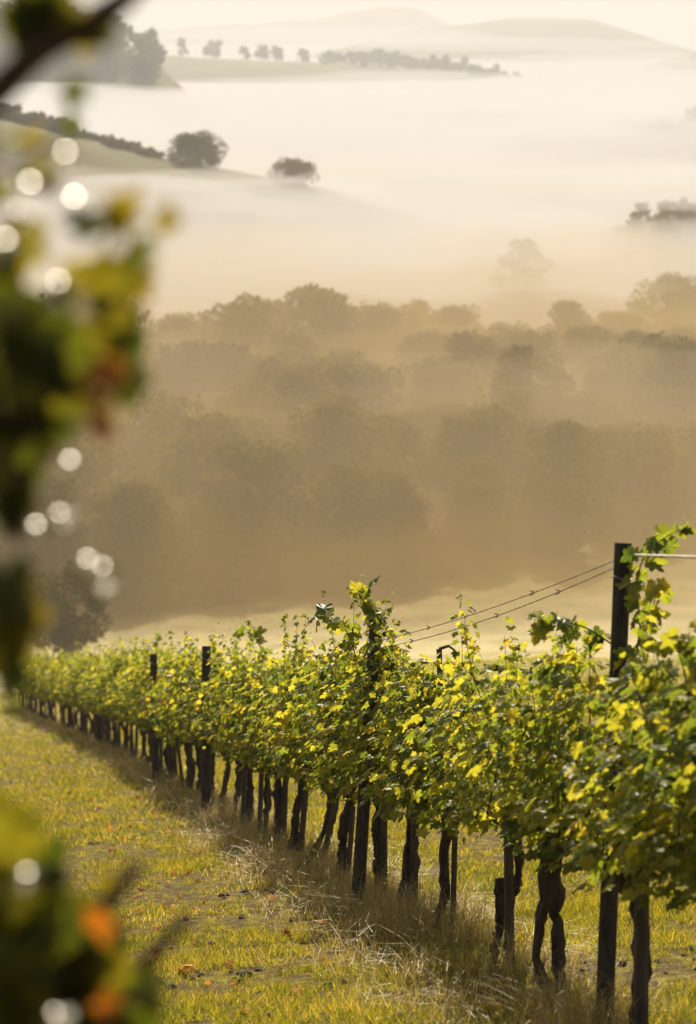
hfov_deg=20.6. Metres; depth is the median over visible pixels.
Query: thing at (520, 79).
ridge tree
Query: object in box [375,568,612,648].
trellis wire
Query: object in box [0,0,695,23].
sky
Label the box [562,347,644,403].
wood tree
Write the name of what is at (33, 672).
grape vine
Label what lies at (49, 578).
wood tree
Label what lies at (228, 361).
wood tree
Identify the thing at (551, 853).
grape vine
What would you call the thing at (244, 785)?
vine stake
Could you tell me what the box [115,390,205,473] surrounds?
wood tree
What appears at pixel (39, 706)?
trellis post
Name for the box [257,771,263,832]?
vine stake
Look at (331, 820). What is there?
vine stake
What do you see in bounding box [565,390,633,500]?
wood tree
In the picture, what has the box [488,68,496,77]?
ridge tree
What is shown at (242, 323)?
wood tree
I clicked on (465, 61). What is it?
ridge tree
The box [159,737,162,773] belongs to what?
vine stake
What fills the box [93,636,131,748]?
grape vine
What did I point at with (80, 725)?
vine stake
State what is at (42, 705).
grape vine
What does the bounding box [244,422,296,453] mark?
wood tree
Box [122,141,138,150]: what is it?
ridge shrub
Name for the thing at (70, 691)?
grape vine
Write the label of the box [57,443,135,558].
wood tree
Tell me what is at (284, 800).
vine stake
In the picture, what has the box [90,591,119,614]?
wood tree
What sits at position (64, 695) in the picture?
grape vine
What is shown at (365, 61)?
ridge tree
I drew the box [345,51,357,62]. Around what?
ridge tree
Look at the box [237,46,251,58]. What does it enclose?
ridge tree
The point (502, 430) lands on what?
wood tree
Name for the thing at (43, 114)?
ridge shrub
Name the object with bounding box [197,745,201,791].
vine stake
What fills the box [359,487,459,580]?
wood tree
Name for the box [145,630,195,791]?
grape vine
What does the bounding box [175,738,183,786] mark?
vine stake
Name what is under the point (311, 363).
wood tree
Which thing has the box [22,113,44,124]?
ridge shrub
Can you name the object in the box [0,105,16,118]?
ridge shrub
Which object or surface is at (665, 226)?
ridge wood
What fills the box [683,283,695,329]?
wood tree
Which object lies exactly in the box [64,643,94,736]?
grape vine
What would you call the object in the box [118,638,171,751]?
grape vine
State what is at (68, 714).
grape vine
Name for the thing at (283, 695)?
grape vine
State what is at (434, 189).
ground
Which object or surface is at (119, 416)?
wood tree
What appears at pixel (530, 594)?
trellis wire
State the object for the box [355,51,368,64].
ridge tree
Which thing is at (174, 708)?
grape vine
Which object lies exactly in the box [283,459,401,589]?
wood tree
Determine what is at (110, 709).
grape vine
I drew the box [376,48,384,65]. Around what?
ridge tree
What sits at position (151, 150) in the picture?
ridge shrub
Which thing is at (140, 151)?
ridge shrub
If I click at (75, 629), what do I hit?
tree
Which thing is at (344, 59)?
ridge tree
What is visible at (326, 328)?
wood tree
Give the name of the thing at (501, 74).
ridge tree
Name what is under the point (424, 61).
ridge tree
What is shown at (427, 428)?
wood tree
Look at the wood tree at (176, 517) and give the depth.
160.68 m
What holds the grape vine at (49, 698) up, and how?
on the ground at (434, 189)
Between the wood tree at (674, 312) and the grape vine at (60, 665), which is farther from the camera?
the wood tree at (674, 312)
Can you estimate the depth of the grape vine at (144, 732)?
31.81 m
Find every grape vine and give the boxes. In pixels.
[0,0,183,723]
[0,792,193,1023]
[22,656,44,714]
[25,653,44,703]
[26,649,43,715]
[26,656,51,718]
[31,653,48,717]
[34,647,54,719]
[35,646,63,720]
[35,674,51,715]
[39,653,61,723]
[41,654,64,708]
[45,647,74,726]
[50,650,75,727]
[53,654,73,728]
[56,641,80,728]
[57,647,91,734]
[57,653,91,730]
[61,652,89,734]
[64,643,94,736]
[71,647,97,737]
[76,639,124,743]
[77,657,97,739]
[78,644,106,743]
[84,651,115,747]
[85,652,115,746]
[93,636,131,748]
[99,654,133,752]
[105,647,133,756]
[110,637,146,759]
[114,638,164,763]
[114,641,160,767]
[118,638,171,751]
[124,638,180,769]
[133,630,177,771]
[138,648,177,778]
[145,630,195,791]
[145,648,188,786]
[154,633,224,792]
[164,631,227,795]
[170,628,242,803]
[182,629,249,811]
[195,610,267,822]
[213,622,280,832]
[223,654,298,840]
[228,615,330,850]
[249,610,348,863]
[265,590,381,878]
[304,575,457,892]
[315,642,497,909]
[350,610,545,930]
[394,594,608,965]
[451,611,678,998]
[530,612,695,1023]
[590,636,695,915]
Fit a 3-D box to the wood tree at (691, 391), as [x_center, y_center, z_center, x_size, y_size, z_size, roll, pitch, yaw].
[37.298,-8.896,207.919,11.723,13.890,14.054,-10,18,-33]
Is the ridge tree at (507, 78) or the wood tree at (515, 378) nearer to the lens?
the wood tree at (515, 378)
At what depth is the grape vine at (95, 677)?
38.03 m
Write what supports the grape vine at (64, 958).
on the ground at (434, 189)
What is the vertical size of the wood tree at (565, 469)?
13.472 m
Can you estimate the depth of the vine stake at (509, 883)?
9.91 m
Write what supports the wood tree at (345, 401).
on the ground at (434, 189)
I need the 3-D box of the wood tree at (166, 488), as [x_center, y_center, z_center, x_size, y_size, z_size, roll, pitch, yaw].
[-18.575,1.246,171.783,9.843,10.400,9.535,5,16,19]
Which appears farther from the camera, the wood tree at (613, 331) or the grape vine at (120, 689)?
the wood tree at (613, 331)
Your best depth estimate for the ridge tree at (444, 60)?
1542.70 m
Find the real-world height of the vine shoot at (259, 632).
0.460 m
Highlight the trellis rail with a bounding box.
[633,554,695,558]
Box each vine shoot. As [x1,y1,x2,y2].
[152,632,162,651]
[233,623,277,664]
[307,603,361,665]
[346,576,402,680]
[527,611,610,655]
[605,520,695,700]
[613,577,675,683]
[651,627,695,717]
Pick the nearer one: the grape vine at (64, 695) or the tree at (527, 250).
the grape vine at (64, 695)
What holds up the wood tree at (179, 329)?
on the ground at (434, 189)
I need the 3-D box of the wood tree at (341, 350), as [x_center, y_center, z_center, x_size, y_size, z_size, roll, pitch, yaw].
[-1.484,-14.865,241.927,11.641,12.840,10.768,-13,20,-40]
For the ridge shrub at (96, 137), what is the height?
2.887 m
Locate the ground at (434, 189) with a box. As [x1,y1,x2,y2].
[0,7,695,1023]
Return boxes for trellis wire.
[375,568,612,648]
[376,560,613,641]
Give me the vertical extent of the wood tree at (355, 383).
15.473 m
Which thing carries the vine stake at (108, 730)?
on the ground at (434, 189)
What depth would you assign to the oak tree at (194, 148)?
585.29 m
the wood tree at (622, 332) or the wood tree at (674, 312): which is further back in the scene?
the wood tree at (674, 312)
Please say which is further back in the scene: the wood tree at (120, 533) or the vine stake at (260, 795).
the wood tree at (120, 533)
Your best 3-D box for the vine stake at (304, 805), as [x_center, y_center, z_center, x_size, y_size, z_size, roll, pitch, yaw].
[-0.390,2.682,16.643,0.093,0.928,0.301,4,16,16]
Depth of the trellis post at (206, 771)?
21.05 m
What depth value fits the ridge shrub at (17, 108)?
582.63 m
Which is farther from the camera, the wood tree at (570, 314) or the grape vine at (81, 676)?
the wood tree at (570, 314)
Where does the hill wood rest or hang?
on the ground at (434, 189)
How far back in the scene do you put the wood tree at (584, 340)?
238.48 m
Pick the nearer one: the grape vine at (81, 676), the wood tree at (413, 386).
the grape vine at (81, 676)
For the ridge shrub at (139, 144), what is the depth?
583.82 m
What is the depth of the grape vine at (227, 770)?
22.03 m
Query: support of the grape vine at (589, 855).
on the ground at (434, 189)
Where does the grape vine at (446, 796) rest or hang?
on the ground at (434, 189)
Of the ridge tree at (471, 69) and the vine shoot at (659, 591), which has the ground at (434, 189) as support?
the ridge tree at (471, 69)
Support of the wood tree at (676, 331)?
on the ground at (434, 189)
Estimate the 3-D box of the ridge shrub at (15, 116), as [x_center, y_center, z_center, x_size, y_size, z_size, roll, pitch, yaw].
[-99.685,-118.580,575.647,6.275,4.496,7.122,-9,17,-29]
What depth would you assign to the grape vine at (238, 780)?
20.36 m
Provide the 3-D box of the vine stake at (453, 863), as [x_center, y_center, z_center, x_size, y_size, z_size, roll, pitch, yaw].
[0.625,2.228,11.279,0.066,1.059,0.316,0,15,0]
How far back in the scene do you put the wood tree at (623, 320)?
276.40 m
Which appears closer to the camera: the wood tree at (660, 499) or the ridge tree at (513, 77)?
the wood tree at (660, 499)
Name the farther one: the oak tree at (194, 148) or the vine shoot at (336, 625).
the oak tree at (194, 148)
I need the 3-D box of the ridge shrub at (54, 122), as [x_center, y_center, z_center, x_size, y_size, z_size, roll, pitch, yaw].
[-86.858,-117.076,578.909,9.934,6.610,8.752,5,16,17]
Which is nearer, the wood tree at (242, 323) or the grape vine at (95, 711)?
the grape vine at (95, 711)
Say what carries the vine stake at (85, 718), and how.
on the ground at (434, 189)
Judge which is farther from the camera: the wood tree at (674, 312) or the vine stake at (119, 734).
the wood tree at (674, 312)
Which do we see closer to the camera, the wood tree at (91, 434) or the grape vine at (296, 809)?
the grape vine at (296, 809)
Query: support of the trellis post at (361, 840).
on the ground at (434, 189)
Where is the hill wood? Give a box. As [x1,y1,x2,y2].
[0,0,167,80]
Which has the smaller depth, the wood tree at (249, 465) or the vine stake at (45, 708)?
the vine stake at (45, 708)
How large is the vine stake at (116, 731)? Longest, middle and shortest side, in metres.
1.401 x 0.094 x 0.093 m
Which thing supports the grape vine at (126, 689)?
on the ground at (434, 189)
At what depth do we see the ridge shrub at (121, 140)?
579.36 m
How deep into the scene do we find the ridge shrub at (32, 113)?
580.48 m
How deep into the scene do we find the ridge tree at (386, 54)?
1583.03 m
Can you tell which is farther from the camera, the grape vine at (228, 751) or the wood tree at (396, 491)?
the wood tree at (396, 491)
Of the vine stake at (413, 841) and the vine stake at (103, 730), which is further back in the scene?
the vine stake at (103, 730)
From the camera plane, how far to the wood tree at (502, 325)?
264.19 m
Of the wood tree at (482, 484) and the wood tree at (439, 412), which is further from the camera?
the wood tree at (439, 412)
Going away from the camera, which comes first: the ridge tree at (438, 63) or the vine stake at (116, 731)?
the vine stake at (116, 731)
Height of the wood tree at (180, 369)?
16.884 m
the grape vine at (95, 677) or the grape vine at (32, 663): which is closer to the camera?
the grape vine at (95, 677)
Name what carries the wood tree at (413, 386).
on the ground at (434, 189)
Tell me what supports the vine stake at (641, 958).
on the ground at (434, 189)
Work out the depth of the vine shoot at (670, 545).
8.19 m
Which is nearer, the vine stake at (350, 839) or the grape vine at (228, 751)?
the vine stake at (350, 839)
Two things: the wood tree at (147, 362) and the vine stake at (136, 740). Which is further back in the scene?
the wood tree at (147, 362)
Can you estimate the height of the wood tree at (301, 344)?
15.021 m
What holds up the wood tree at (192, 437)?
on the ground at (434, 189)
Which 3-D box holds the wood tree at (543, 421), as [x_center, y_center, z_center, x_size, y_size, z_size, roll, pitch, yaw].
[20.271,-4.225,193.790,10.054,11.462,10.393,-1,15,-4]
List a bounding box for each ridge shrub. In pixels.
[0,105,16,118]
[5,111,25,122]
[6,103,22,112]
[19,111,44,124]
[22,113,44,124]
[29,111,46,119]
[32,117,49,128]
[45,115,64,131]
[81,132,95,138]
[91,133,98,139]
[98,137,107,141]
[100,138,120,146]
[101,134,114,139]
[114,137,128,148]
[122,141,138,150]
[130,141,141,151]
[137,148,151,154]
[141,146,157,156]
[151,151,164,158]
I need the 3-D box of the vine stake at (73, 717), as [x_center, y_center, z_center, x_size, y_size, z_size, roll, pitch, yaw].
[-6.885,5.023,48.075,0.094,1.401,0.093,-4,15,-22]
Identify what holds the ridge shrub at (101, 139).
on the ground at (434, 189)
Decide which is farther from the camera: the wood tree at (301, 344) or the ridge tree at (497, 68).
the ridge tree at (497, 68)
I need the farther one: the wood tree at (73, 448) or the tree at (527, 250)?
the tree at (527, 250)
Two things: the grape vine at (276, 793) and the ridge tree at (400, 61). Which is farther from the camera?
the ridge tree at (400, 61)
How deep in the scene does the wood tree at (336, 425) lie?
180.90 m
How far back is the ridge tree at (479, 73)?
1548.85 m
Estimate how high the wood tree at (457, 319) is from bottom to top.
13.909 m
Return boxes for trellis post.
[38,658,40,716]
[96,657,101,742]
[149,653,158,780]
[201,646,211,815]
[350,619,382,911]
[595,543,632,1023]
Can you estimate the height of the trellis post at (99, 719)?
2.201 m
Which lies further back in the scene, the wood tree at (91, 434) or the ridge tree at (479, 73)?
the ridge tree at (479, 73)
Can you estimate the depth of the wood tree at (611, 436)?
185.48 m
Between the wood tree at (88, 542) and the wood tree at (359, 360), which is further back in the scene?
the wood tree at (359, 360)
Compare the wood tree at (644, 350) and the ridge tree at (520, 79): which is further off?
the ridge tree at (520, 79)
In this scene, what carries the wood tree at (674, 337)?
on the ground at (434, 189)
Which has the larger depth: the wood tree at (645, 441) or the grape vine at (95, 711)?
the wood tree at (645, 441)
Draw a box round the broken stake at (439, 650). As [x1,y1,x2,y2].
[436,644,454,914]
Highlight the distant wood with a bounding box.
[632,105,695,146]
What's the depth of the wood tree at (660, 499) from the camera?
190.26 m
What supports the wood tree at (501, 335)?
on the ground at (434, 189)
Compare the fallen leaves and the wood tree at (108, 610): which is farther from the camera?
the wood tree at (108, 610)
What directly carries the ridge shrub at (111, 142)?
on the ground at (434, 189)
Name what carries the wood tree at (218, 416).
on the ground at (434, 189)
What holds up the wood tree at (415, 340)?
on the ground at (434, 189)
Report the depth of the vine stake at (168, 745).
27.78 m
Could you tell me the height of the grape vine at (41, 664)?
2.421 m
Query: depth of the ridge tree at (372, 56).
1577.17 m
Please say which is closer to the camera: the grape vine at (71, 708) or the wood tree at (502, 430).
the grape vine at (71, 708)
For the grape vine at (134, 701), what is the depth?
28.54 m
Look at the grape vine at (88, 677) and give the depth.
38.91 m
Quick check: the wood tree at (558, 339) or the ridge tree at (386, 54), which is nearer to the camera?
the wood tree at (558, 339)
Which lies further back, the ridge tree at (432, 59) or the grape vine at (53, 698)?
the ridge tree at (432, 59)
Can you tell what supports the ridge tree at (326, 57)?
on the ground at (434, 189)
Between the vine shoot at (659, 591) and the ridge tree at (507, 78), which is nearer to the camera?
the vine shoot at (659, 591)
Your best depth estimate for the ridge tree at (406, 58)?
1587.20 m
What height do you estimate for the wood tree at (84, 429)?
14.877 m
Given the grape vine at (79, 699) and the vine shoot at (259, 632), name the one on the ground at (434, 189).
the grape vine at (79, 699)
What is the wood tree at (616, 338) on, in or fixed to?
on the ground at (434, 189)
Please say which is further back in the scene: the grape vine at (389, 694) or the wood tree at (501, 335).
the wood tree at (501, 335)
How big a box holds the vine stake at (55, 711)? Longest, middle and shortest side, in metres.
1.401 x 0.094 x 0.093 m
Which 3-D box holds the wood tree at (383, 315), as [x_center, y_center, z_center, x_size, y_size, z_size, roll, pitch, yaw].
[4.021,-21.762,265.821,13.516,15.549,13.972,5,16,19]
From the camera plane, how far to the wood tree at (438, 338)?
244.65 m
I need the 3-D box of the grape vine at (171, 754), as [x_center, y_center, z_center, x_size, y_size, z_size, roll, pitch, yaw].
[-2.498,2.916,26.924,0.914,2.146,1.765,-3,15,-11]
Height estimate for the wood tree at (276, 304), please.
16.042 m
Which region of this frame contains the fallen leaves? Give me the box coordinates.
[37,787,540,1016]
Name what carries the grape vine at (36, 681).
on the ground at (434, 189)
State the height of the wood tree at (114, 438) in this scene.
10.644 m
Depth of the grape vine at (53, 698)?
50.94 m
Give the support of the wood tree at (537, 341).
on the ground at (434, 189)
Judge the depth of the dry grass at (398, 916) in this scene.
11.41 m
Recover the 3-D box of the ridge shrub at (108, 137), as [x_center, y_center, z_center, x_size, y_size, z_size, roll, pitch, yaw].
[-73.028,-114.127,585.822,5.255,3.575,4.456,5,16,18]
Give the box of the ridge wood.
[625,196,695,244]
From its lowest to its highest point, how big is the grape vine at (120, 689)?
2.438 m
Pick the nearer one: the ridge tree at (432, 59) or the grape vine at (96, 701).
the grape vine at (96, 701)
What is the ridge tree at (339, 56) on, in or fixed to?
on the ground at (434, 189)
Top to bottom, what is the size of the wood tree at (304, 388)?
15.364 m
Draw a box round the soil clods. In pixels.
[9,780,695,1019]
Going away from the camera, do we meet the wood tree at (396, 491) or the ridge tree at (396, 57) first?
the wood tree at (396, 491)
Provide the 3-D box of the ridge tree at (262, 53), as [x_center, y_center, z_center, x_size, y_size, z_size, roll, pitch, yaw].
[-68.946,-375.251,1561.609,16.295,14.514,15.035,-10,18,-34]
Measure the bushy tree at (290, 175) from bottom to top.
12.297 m
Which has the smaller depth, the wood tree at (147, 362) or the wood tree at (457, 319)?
the wood tree at (147, 362)
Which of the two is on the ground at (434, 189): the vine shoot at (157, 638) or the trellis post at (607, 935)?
the trellis post at (607, 935)
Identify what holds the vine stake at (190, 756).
on the ground at (434, 189)
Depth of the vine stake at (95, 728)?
42.00 m
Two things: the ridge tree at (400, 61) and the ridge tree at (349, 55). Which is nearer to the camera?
the ridge tree at (349, 55)
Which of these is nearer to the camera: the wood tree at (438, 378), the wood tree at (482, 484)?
the wood tree at (482, 484)
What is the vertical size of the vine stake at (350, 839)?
0.750 m
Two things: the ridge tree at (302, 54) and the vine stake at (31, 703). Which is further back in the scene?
the ridge tree at (302, 54)
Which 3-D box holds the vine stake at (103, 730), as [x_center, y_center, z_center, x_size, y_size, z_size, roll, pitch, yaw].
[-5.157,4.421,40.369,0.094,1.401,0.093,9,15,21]
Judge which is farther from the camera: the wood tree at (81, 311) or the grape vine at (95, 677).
the wood tree at (81, 311)
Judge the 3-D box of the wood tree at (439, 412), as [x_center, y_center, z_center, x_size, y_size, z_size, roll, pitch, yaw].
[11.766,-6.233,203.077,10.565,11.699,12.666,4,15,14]
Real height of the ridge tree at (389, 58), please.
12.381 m
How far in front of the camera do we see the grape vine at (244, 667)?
18.06 m
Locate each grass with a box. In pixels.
[0,655,695,1023]
[0,704,695,1023]
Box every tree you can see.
[0,464,98,606]
[0,519,116,621]
[29,559,113,657]
[31,569,73,625]
[42,283,174,389]
[43,414,105,535]
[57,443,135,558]
[76,418,98,458]
[80,414,113,465]
[84,477,190,610]
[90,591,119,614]
[92,422,145,444]
[101,357,167,413]
[112,373,169,429]
[114,469,198,563]
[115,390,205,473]
[133,412,286,559]
[136,494,186,572]
[143,311,209,386]
[150,338,222,418]
[155,410,286,532]
[164,129,228,167]
[177,38,188,55]
[189,291,306,358]
[192,436,313,585]
[196,340,272,413]
[202,39,222,57]
[210,381,285,428]
[224,412,288,490]
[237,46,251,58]
[237,351,309,422]
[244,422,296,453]
[250,366,336,442]
[254,44,268,60]
[258,298,304,332]
[264,282,401,368]
[266,156,319,187]
[268,330,323,398]
[269,45,283,60]
[274,401,398,513]
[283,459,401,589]
[285,394,363,447]
[286,354,361,414]
[296,48,310,61]
[305,349,398,414]
[309,360,405,419]
[315,344,379,391]
[317,52,332,63]
[332,54,338,62]
[336,52,342,62]
[342,55,347,62]
[344,410,444,523]
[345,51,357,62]
[346,301,426,381]
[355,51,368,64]
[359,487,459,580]
[361,468,433,577]
[362,57,370,65]
[366,51,375,63]
[369,49,383,64]
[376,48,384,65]
[378,51,388,65]
[380,353,480,413]
[381,332,437,409]
[384,52,400,66]
[386,54,394,67]
[386,407,445,493]
[387,299,436,338]
[387,328,466,384]
[388,50,402,66]
[389,357,485,414]
[397,59,407,66]
[402,54,410,67]
[403,57,420,68]
[414,412,505,527]
[416,400,497,495]
[419,58,427,69]
[426,303,487,365]
[426,402,542,520]
[427,54,436,70]
[433,329,507,406]
[434,58,442,69]
[440,456,527,565]
[441,54,450,70]
[452,62,465,71]
[460,56,468,70]
[467,63,480,74]
[470,343,576,454]
[471,320,530,358]
[477,70,484,76]
[479,323,528,374]
[481,69,492,78]
[481,326,572,404]
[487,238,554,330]
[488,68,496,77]
[492,64,499,78]
[493,417,621,551]
[497,71,506,79]
[503,75,510,81]
[508,477,573,552]
[510,73,517,82]
[511,413,586,484]
[517,75,522,85]
[541,299,597,349]
[544,334,578,366]
[548,324,614,380]
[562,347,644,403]
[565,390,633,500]
[568,333,621,369]
[575,366,644,426]
[575,423,650,522]
[591,329,691,445]
[592,309,656,335]
[595,326,617,355]
[602,417,695,534]
[615,329,657,360]
[616,336,695,475]
[617,328,647,336]
[624,271,695,339]
[646,379,695,483]
[650,496,673,524]
[660,326,695,341]
[665,334,695,348]
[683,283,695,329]
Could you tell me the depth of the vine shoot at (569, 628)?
8.44 m
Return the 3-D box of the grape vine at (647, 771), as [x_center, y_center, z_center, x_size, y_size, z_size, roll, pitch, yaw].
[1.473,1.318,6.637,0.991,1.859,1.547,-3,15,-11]
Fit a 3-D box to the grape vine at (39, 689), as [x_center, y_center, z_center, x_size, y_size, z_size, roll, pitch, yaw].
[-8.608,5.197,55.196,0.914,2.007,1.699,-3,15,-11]
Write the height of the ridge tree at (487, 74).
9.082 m
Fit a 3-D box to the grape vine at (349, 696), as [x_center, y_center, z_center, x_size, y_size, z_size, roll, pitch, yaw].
[0.229,1.661,12.858,0.996,2.376,1.570,-3,15,-11]
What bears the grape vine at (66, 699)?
on the ground at (434, 189)
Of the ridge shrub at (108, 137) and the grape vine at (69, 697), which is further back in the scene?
the ridge shrub at (108, 137)
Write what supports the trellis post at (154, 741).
on the ground at (434, 189)
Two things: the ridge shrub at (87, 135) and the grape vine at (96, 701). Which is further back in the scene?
the ridge shrub at (87, 135)
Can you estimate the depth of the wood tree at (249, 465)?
164.64 m
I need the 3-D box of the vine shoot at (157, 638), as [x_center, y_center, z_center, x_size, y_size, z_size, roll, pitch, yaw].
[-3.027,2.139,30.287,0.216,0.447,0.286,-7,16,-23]
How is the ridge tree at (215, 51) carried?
on the ground at (434, 189)
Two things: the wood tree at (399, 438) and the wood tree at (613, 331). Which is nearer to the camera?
the wood tree at (399, 438)
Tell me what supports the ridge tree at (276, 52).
on the ground at (434, 189)
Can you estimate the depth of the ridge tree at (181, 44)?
1558.96 m
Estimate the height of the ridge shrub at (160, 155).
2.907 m
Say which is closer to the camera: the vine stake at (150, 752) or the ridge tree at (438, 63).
the vine stake at (150, 752)
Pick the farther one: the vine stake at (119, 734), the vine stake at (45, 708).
the vine stake at (45, 708)
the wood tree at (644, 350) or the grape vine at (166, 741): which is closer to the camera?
the grape vine at (166, 741)
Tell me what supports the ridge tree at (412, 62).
on the ground at (434, 189)
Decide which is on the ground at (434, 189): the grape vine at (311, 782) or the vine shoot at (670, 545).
the grape vine at (311, 782)
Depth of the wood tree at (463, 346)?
227.44 m
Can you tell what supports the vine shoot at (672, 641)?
attached to the grape vine at (589, 855)
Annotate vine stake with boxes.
[29,694,32,713]
[43,686,46,719]
[54,701,56,721]
[73,706,74,729]
[79,711,81,731]
[84,708,86,735]
[94,712,96,737]
[102,722,104,741]
[107,718,109,746]
[113,717,117,748]
[117,715,120,748]
[134,724,138,757]
[149,730,151,762]
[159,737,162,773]
[165,735,169,772]
[173,739,177,778]
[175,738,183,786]
[187,716,192,786]
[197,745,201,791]
[240,766,248,825]
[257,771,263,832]
[280,776,289,841]
[297,774,309,851]
[321,787,338,861]
[346,806,355,875]
[378,805,389,894]
[408,809,419,907]
[449,814,458,929]
[501,831,517,965]
[629,827,654,1023]
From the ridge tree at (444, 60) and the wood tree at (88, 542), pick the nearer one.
the wood tree at (88, 542)
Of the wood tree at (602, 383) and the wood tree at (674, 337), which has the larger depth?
the wood tree at (674, 337)
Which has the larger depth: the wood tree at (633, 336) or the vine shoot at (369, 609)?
the wood tree at (633, 336)
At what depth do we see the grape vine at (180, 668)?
23.58 m
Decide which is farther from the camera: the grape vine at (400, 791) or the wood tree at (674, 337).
the wood tree at (674, 337)
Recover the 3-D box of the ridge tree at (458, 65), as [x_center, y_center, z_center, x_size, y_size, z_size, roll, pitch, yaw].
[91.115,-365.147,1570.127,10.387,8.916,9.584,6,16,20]
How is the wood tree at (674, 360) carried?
on the ground at (434, 189)
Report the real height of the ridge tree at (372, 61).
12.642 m
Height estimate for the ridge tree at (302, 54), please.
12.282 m
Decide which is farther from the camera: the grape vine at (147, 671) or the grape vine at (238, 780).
the grape vine at (147, 671)
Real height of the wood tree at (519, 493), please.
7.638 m
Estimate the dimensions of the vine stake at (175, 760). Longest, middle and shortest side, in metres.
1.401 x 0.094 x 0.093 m
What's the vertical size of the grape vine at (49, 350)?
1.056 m
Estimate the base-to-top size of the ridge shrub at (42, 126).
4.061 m
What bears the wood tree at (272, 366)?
on the ground at (434, 189)
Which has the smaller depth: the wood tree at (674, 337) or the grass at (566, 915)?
the grass at (566, 915)
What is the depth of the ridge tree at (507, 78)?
1569.07 m
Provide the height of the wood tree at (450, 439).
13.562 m
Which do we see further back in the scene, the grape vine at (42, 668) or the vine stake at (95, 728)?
the grape vine at (42, 668)
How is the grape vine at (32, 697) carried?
on the ground at (434, 189)
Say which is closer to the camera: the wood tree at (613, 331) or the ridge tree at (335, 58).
the wood tree at (613, 331)
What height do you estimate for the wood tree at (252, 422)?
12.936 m
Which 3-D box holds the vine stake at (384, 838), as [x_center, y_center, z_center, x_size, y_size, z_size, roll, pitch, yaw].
[0.247,2.356,13.024,0.080,1.067,0.328,0,15,0]
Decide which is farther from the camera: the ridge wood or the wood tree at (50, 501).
the ridge wood
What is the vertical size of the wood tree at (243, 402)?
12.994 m
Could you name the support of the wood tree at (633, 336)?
on the ground at (434, 189)
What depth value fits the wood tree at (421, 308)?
281.60 m
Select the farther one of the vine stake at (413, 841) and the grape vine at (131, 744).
the grape vine at (131, 744)
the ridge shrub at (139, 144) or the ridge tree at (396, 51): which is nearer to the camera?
the ridge shrub at (139, 144)

